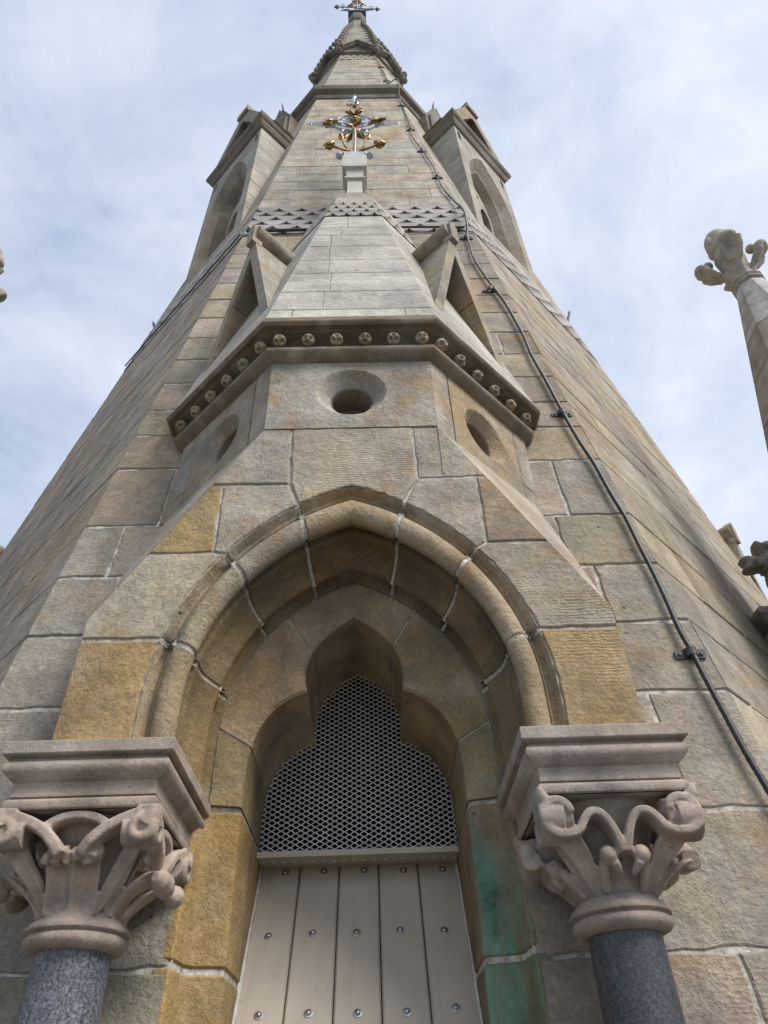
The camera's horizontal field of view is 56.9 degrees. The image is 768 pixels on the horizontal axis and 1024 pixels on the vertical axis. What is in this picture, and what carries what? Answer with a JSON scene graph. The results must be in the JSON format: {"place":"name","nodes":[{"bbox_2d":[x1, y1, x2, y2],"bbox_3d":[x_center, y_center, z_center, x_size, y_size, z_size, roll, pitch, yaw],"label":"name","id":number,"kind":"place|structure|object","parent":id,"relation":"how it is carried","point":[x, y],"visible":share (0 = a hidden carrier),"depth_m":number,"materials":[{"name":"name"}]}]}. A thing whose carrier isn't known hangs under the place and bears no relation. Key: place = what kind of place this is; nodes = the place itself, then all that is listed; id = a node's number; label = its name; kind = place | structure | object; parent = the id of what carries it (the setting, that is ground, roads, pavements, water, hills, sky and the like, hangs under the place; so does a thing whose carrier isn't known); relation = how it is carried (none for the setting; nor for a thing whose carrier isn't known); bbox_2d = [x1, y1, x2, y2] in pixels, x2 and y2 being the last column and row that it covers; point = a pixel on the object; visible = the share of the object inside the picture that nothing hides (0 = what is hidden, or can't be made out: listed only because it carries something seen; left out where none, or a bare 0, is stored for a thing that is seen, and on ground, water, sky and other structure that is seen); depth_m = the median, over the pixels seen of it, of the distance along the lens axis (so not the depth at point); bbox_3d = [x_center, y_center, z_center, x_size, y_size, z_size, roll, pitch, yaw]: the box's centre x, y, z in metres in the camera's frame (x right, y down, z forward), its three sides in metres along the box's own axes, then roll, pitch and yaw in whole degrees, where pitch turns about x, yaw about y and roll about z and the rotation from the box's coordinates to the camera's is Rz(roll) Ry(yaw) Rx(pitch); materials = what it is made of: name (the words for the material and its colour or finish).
{"place":"outdoors","nodes":[
{"label":"outdoors","id":0,"kind":"place"},
{"bbox_2d":[0,0,767,598],"label":"sky","id":1,"kind":"structure","parent":0,"point":[626,133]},
{"label":"ground","id":2,"kind":"structure","parent":0,"visible":0},
{"bbox_2d":[0,248,6,302],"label":"corner pinnacle","id":3,"kind":"object","parent":2,"relation":"on","point":[3,294],"visible":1,"depth_m":5.62,"materials":[{"name":"stone"}]},
{"bbox_2d":[0,737,210,1023],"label":"column","id":4,"kind":"structure","parent":2,"relation":"on","point":[102,829],"depth_m":1.88,"materials":[{"name":"beige stone"}]},
{"bbox_2d":[52,155,644,1023],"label":"doorway lucarne","id":5,"kind":"object","parent":2,"relation":"on","point":[352,419],"visible":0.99,"depth_m":2.83,"materials":[{"name":"stone"}]},
{"bbox_2d":[307,94,400,159],"bbox_3d":[-0.329,-4.334,7.915,1.080,2.120,0.311,-1,-42,-1],"label":"wrought cross","id":6,"kind":"object","parent":5,"relation":"on","point":[354,116],"visible":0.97,"depth_m":7.92,"materials":[{"name":"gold metal"}]},
{"bbox_2d":[232,845,482,1023],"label":"plank door","id":7,"kind":"structure","parent":5,"relation":"attached to","point":[306,991],"depth_m":2.45,"materials":[{"name":"beige paint"}]},
{"bbox_2d":[258,673,456,863],"bbox_3d":[-0.109,1.017,3.018,0.848,0.874,0.007,-1,-42,-1],"label":"grille","id":8,"kind":"object","parent":5,"relation":"attached to","point":[357,784],"visible":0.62,"depth_m":2.91,"materials":[{"name":"metal"}]},
{"bbox_2d":[0,12,767,1023],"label":"church spire","id":9,"kind":"structure","parent":2,"relation":"on","point":[94,522],"depth_m":3.56,"materials":[{"name":"stone"}]},
{"bbox_2d":[183,103,297,289],"bbox_3d":[-1.767,-4.909,10.326,1.070,6.397,1.370,33,-53,-33],"label":"spire dormer","id":10,"kind":"object","parent":9,"relation":"attached to","point":[256,147],"visible":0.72,"depth_m":9.59,"materials":[{"name":"stone"}]},
{"bbox_2d":[334,0,379,23],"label":"weather vane","id":11,"kind":"object","parent":9,"relation":"on","point":[356,8],"visible":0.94,"depth_m":21.47,"materials":[{"name":"grey metal"}]},
{"bbox_2d":[125,53,767,794],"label":"lightning conductor","id":12,"kind":"object","parent":9,"relation":"attached to","point":[691,653],"visible":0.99,"depth_m":3.52,"materials":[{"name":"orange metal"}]},
{"bbox_2d":[418,101,536,283],"bbox_3d":[1.039,-4.974,10.380,1.370,6.397,1.070,33,-53,-33],"label":"spire dormer","id":13,"kind":"object","parent":9,"relation":"attached to","point":[457,141],"visible":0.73,"depth_m":9.65,"materials":[{"name":"stone"}]},
{"bbox_2d":[497,722,704,1023],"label":"column","id":14,"kind":"structure","parent":2,"relation":"on","point":[611,816],"depth_m":1.89,"materials":[{"name":"stone"}]},
{"bbox_2d":[694,228,767,450],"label":"corner pinnacle","id":15,"kind":"object","parent":2,"relation":"on","point":[742,279],"visible":1,"depth_m":5.31,"materials":[{"name":"stone"}]},
{"bbox_2d":[717,522,767,600],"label":"doorway lucarne","id":16,"kind":"object","parent":2,"relation":"on","point":[728,534],"depth_m":6.59,"materials":[{"name":"stone"}]},
{"bbox_2d":[738,541,767,643],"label":"foliate gable cross","id":17,"kind":"object","parent":2,"relation":"on","point":[756,562],"visible":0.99,"depth_m":4.48,"materials":[{"name":"stone"}]}
]}

